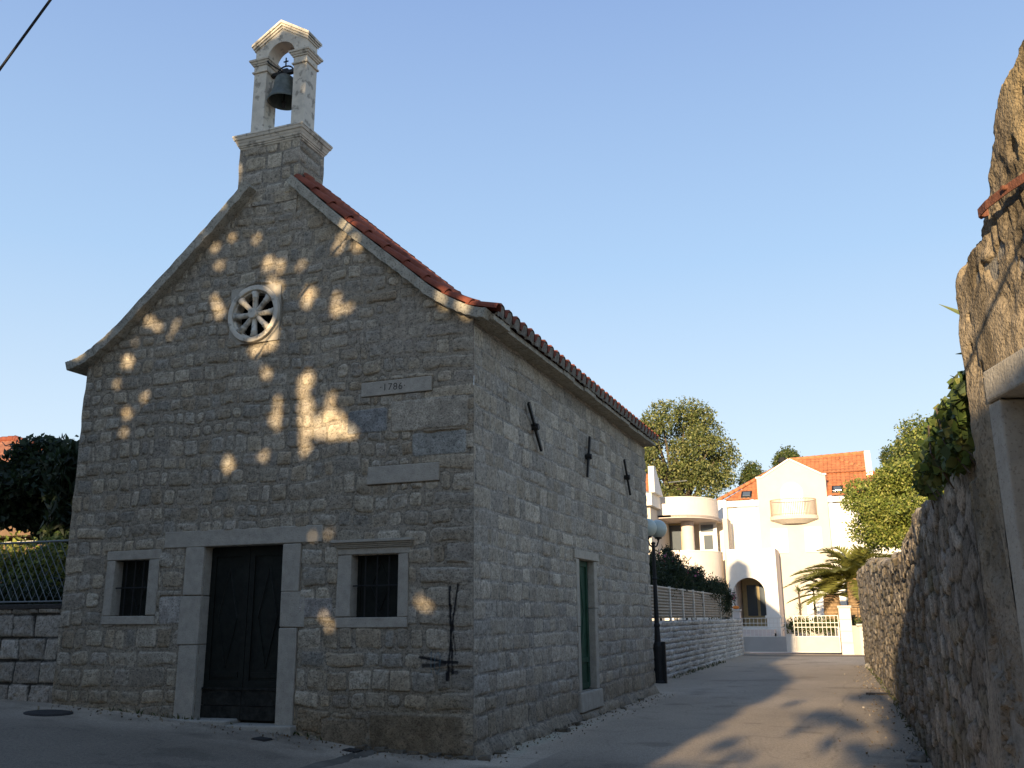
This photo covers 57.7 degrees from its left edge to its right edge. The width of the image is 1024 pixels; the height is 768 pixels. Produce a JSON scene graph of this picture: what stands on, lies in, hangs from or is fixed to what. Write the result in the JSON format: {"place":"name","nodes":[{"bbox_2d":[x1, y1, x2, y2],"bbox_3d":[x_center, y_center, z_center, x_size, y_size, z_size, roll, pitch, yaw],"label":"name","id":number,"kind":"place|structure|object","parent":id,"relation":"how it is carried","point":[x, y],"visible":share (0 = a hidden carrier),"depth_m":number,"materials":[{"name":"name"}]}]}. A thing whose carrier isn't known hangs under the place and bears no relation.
{"place":"outdoors","nodes":[
{"label":"outdoors","id":0,"kind":"place"},
{"bbox_2d":[0,0,51,70],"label":"cable","id":1,"kind":"object","parent":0,"point":[25,33],"visible":1,"depth_m":8.93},
{"bbox_2d":[0,699,726,767],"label":"road","id":2,"kind":"structure","parent":0,"point":[81,738],"depth_m":10.54,"materials":[{"name":"grey asphalt"}]},
{"bbox_2d":[23,709,72,716],"bbox_3d":[-6.116,4.351,12.256,0.600,0.074,0.600,-6,-15,20],"label":"manhole cover","id":3,"kind":"object","parent":2,"relation":"on","point":[48,712],"visible":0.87,"depth_m":12.18,"materials":[{"name":"metal"}]},
{"bbox_2d":[251,736,272,741],"bbox_3d":[-3.017,4.296,11.212,0.184,0.059,0.184,-6,-15,20],"label":"drain cover","id":4,"kind":"object","parent":2,"relation":"on","point":[261,738],"visible":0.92,"depth_m":11.17,"materials":[{"name":"metal"}]},
{"bbox_2d":[342,748,362,752],"bbox_3d":[-1.914,4.402,11.133,0.184,0.060,0.184,-6,-15,20],"label":"drain cover","id":5,"kind":"object","parent":2,"relation":"on","point":[353,750],"visible":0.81,"depth_m":11.09,"materials":[{"name":"metal"}]},
{"bbox_2d":[0,0,1023,507],"label":"sky","id":6,"kind":"structure","parent":0,"point":[762,212],"materials":[{"name":"blue"}]},
{"bbox_2d":[300,647,743,767],"bbox_3d":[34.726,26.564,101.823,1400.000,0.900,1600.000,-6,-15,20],"label":"ground","id":7,"kind":"structure","parent":0,"point":[343,759],"depth_m":10.58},
{"bbox_2d":[0,435,22,461],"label":"house","id":8,"kind":"structure","parent":7,"relation":"on","point":[5,440],"depth_m":42.75,"materials":[{"name":"tile"}]},
{"bbox_2d":[0,526,41,551],"bbox_3d":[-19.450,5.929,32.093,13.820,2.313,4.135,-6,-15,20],"label":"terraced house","id":9,"kind":"structure","parent":7,"relation":"on","point":[6,532],"depth_m":28.97,"materials":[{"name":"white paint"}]},
{"bbox_2d":[0,604,61,702],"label":"garden wall","id":10,"kind":"structure","parent":7,"relation":"on","point":[28,642],"depth_m":13.64,"materials":[{"name":"stone"}]},
{"bbox_2d":[0,539,68,602],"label":"fence","id":11,"kind":"object","parent":10,"relation":"on","point":[32,542],"visible":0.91,"depth_m":14.12,"materials":[{"name":"metal"}]},
{"bbox_2d":[0,569,63,604],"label":"shrub","id":12,"kind":"object","parent":7,"relation":"on","point":[33,591],"visible":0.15,"depth_m":15.32,"materials":[{"name":"green plant"}]},
{"bbox_2d":[0,529,68,595],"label":"bush","id":13,"kind":"object","parent":7,"relation":"on","point":[47,554],"visible":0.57,"depth_m":16.70,"materials":[{"name":"green plant"}]},
{"bbox_2d":[0,433,78,539],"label":"tree","id":14,"kind":"object","parent":7,"relation":"on","point":[23,507],"visible":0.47,"depth_m":20.09,"materials":[{"name":"green plant"}]},
{"bbox_2d":[35,439,78,595],"bbox_3d":[-8.630,3.279,17.725,1.206,4.648,1.107,-6,-15,20],"label":"loquat bush","id":15,"kind":"object","parent":7,"relation":"on","point":[62,485],"visible":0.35,"depth_m":17.79,"materials":[{"name":"green plant"}]},
{"bbox_2d":[52,20,658,760],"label":"chapel","id":16,"kind":"structure","parent":7,"relation":"on","point":[346,474],"depth_m":12.93,"materials":[{"name":"stone"}]},
{"bbox_2d":[100,549,161,624],"bbox_3d":[-5.348,2.899,13.250,0.971,1.031,0.261,-6,-15,20],"label":"window","id":17,"kind":"structure","parent":16,"relation":"in","point":[131,585],"depth_m":13.26,"materials":[{"name":"stone"}]},
{"bbox_2d":[200,545,282,722],"bbox_3d":[-3.577,3.357,12.543,1.285,2.320,0.120,-6,-15,20],"label":"door","id":18,"kind":"structure","parent":16,"relation":"in","point":[241,656],"depth_m":12.55,"materials":[{"name":"black wood"}]},
{"bbox_2d":[228,283,282,345],"bbox_3d":[-3.684,-0.979,13.585,0.950,1.000,0.420,-6,-15,20],"label":"rose window","id":19,"kind":"structure","parent":16,"relation":"in","point":[255,311],"depth_m":13.44,"materials":[{"name":"stone"}]},
{"bbox_2d":[267,58,293,110],"bbox_3d":[-3.557,-4.724,14.549,0.512,0.870,0.512,-6,-15,20],"label":"church bell","id":20,"kind":"object","parent":16,"relation":"hanging from","point":[279,97],"visible":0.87,"depth_m":14.49,"materials":[{"name":"grey metal"}]},
{"bbox_2d":[330,537,414,627],"bbox_3d":[-1.753,2.553,11.901,1.174,1.103,0.337,-6,-15,20],"label":"window","id":21,"kind":"structure","parent":16,"relation":"in","point":[378,586],"depth_m":11.93,"materials":[{"name":"stone"}]},
{"bbox_2d":[578,560,590,689],"bbox_3d":[1.153,4.085,15.803,0.070,2.140,0.900,-6,-15,20],"label":"door","id":22,"kind":"structure","parent":16,"relation":"in","point":[585,647],"depth_m":16.01,"materials":[{"name":"green wood"}]},
{"bbox_2d":[109,661,927,757],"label":"weeds","id":23,"kind":"object","parent":7,"relation":"on","point":[896,704],"visible":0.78,"depth_m":15.30,"materials":[{"name":"green plant"}]},
{"bbox_2d":[646,466,669,620],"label":"house","id":24,"kind":"structure","parent":7,"relation":"on","point":[654,494],"depth_m":49.62,"materials":[{"name":"paint"}]},
{"bbox_2d":[639,395,745,498],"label":"tree","id":25,"kind":"object","parent":7,"relation":"on","point":[698,469],"visible":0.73,"depth_m":68.77,"materials":[{"name":"green plant"}]},
{"bbox_2d":[649,543,736,620],"bbox_3d":[5.396,7.241,30.756,2.260,4.105,15.374,-6,-15,20],"label":"oleander bush","id":26,"kind":"object","parent":7,"relation":"on","point":[672,571],"visible":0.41,"depth_m":30.31,"materials":[{"name":"green plant"}]},
{"bbox_2d":[652,619,743,677],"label":"stone wall","id":27,"kind":"structure","parent":7,"relation":"on","point":[692,644],"depth_m":29.13,"materials":[{"name":"white stone"}]},
{"bbox_2d":[650,585,732,619],"bbox_3d":[6.246,7.383,31.017,0.060,0.950,18.345,-6,-15,20],"label":"panel fence","id":28,"kind":"object","parent":27,"relation":"on","point":[683,605],"visible":0.77,"depth_m":28.86,"materials":[{"name":"grey metal"}]},
{"bbox_2d":[730,609,743,651],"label":"gate pillar","id":29,"kind":"structure","parent":7,"relation":"on","point":[736,613],"depth_m":40.52,"materials":[{"name":"white paint"}]},
{"bbox_2d":[736,460,766,499],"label":"tree","id":30,"kind":"object","parent":7,"relation":"on","point":[748,473],"visible":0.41,"depth_m":70.02,"materials":[{"name":"green plant"}]},
{"bbox_2d":[657,450,900,644],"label":"house","id":31,"kind":"structure","parent":7,"relation":"on","point":[755,558],"depth_m":52.39,"materials":[{"name":"white paint"}]},
{"bbox_2d":[669,523,681,549],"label":"window","id":32,"kind":"structure","parent":31,"relation":"in","point":[675,536],"depth_m":53.47,"materials":[{"name":"grey glass"}]},
{"bbox_2d":[699,522,717,550],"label":"terrace door","id":33,"kind":"structure","parent":31,"relation":"in","point":[707,531],"depth_m":53.14,"materials":[{"name":"white glass"}]},
{"bbox_2d":[736,531,751,548],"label":"window","id":34,"kind":"structure","parent":31,"relation":"in","point":[741,543],"depth_m":53.85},
{"bbox_2d":[770,528,788,552],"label":"window","id":35,"kind":"structure","parent":31,"relation":"in","point":[777,537],"depth_m":52.67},
{"bbox_2d":[780,482,804,514],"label":"arched window","id":36,"kind":"structure","parent":31,"relation":"in","point":[791,489],"depth_m":52.90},
{"bbox_2d":[804,526,822,551],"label":"window","id":37,"kind":"structure","parent":31,"relation":"in","point":[814,531],"depth_m":52.04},
{"bbox_2d":[806,588,823,621],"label":"window","id":38,"kind":"structure","parent":31,"relation":"in","point":[810,612],"depth_m":51.20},
{"bbox_2d":[841,511,862,549],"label":"window","id":39,"kind":"structure","parent":31,"relation":"in","point":[844,517],"depth_m":52.00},
{"bbox_2d":[769,445,802,468],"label":"tree","id":40,"kind":"object","parent":7,"relation":"on","point":[788,452],"visible":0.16,"depth_m":71.07,"materials":[{"name":"green plant"}]},
{"bbox_2d":[837,605,854,654],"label":"gate pillar","id":41,"kind":"structure","parent":7,"relation":"on","point":[847,641],"depth_m":38.83,"materials":[{"name":"white paint"}]},
{"bbox_2d":[793,615,840,652],"bbox_3d":[12.935,10.600,39.413,1.840,1.520,0.030,-6,-15,20],"label":"gate leaf","id":42,"kind":"object","parent":41,"relation":"attached to","point":[827,643],"visible":1,"depth_m":39.34,"materials":[{"name":"white paint"}]},
{"bbox_2d":[852,607,863,654],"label":"boundary wall","id":43,"kind":"structure","parent":7,"relation":"on","point":[858,638],"depth_m":38.56,"materials":[{"name":"white paint"}]},
{"bbox_2d":[876,445,895,466],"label":"tree","id":44,"kind":"object","parent":7,"relation":"on","point":[884,455],"visible":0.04,"depth_m":63.23,"materials":[{"name":"green plant"}]},
{"bbox_2d":[838,452,943,554],"bbox_3d":[10.892,4.965,25.883,3.307,6.069,4.312,2,-14,-8],"label":"tree","id":45,"kind":"object","parent":7,"relation":"on","point":[883,515],"visible":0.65,"depth_m":25.78,"materials":[{"name":"green plant"}]},
{"bbox_2d":[887,410,926,504],"bbox_3d":[12.990,4.499,27.550,3.600,7.750,4.729,-2,-14,4],"label":"tree","id":46,"kind":"object","parent":7,"relation":"on","point":[907,442],"visible":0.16,"depth_m":28.35,"materials":[{"name":"green plant"}]},
{"bbox_2d":[856,461,991,767],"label":"rubble wall","id":47,"kind":"structure","parent":7,"relation":"on","point":[920,595],"depth_m":8.03,"materials":[{"name":"stone"}]},
{"bbox_2d":[910,370,975,509],"bbox_3d":[2.826,0.448,5.974,0.461,0.572,2.648,-6,-15,20],"label":"ivy","id":48,"kind":"object","parent":47,"relation":"attached to","point":[945,453],"visible":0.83,"depth_m":5.26,"materials":[{"name":"green plant"}]},
{"bbox_2d":[939,304,961,354],"bbox_3d":[2.958,0.020,5.295,1.054,1.302,0.301,4,-15,-17],"label":"agave","id":49,"kind":"object","parent":47,"relation":"attached to","point":[954,310],"visible":0.12,"depth_m":5.41,"materials":[{"name":"green plant"}]},
{"bbox_2d":[955,40,1023,767],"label":"ruined wall","id":50,"kind":"structure","parent":7,"relation":"on","point":[989,284],"depth_m":4.36,"materials":[{"name":"stone"}]},
{"bbox_2d":[977,173,1023,218],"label":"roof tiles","id":51,"kind":"object","parent":50,"relation":"attached to","point":[998,195],"visible":1,"depth_m":4.20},
{"bbox_2d":[491,652,933,767],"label":"road","id":52,"kind":"structure","parent":0,"point":[751,710],"depth_m":14.13,"materials":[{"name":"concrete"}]},
{"bbox_2d":[30,666,929,767],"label":"leaf litter","id":53,"kind":"object","parent":52,"relation":"on","point":[452,758],"visible":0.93,"depth_m":12.36,"materials":[{"name":"brown plant"}]},
{"bbox_2d":[647,519,666,682],"bbox_3d":[3.611,5.414,23.305,0.467,4.025,0.939,-13,-19,40],"label":"street lamp","id":54,"kind":"object","parent":52,"relation":"on","point":[657,529],"visible":0.76,"depth_m":23.16,"materials":[{"name":"black metal"}]},
{"bbox_2d":[742,618,787,651],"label":"gate leaf","id":55,"kind":"object","parent":52,"relation":"on","point":[766,643],"visible":0.98,"depth_m":40.05,"materials":[{"name":"white paint"}]},
{"bbox_2d":[787,634,794,651],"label":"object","id":56,"kind":"object","parent":52,"relation":"on","point":[791,642],"visible":1,"depth_m":39.66,"materials":[{"name":"white paint"}]},
{"bbox_2d":[866,692,888,694],"bbox_3d":[7.568,6.414,19.239,0.450,0.024,0.250,-6,-15,20],"label":"metal plate","id":57,"kind":"object","parent":52,"relation":"on","point":[868,693],"visible":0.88,"depth_m":19.14,"materials":[{"name":"metal"}]},
{"bbox_2d":[750,645,839,653],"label":"courtyard","id":58,"kind":"structure","parent":0,"point":[795,652],"depth_m":40.44,"materials":[{"name":"grey concrete"}]},
{"bbox_2d":[790,585,803,618],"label":"yucca","id":59,"kind":"object","parent":58,"relation":"on","point":[797,588],"visible":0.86,"depth_m":43.17,"materials":[{"name":"green plant"}]},
{"bbox_2d":[810,582,818,619],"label":"yucca","id":60,"kind":"object","parent":58,"relation":"on","point":[815,607],"visible":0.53,"depth_m":43.87,"materials":[{"name":"green plant"}]},
{"bbox_2d":[822,627,841,653],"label":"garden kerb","id":61,"kind":"structure","parent":58,"relation":"on","point":[837,630],"depth_m":40.30,"materials":[{"name":"white concrete"}]},
{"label":"garden bed","id":62,"kind":"structure","parent":0,"visible":0},
{"bbox_2d":[786,575,847,629],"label":"palm tree","id":63,"kind":"object","parent":62,"relation":"on","point":[831,600],"visible":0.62,"depth_m":42.91,"materials":[{"name":"green plant"}]},
{"bbox_2d":[783,614,862,635],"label":"hedge","id":64,"kind":"object","parent":62,"relation":"on","point":[808,624],"visible":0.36,"depth_m":41.92,"materials":[{"name":"green plant"}]},
{"bbox_2d":[784,544,891,625],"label":"palm tree","id":65,"kind":"object","parent":62,"relation":"on","point":[851,563],"visible":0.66,"depth_m":41.83,"materials":[{"name":"green plant"}]}
]}

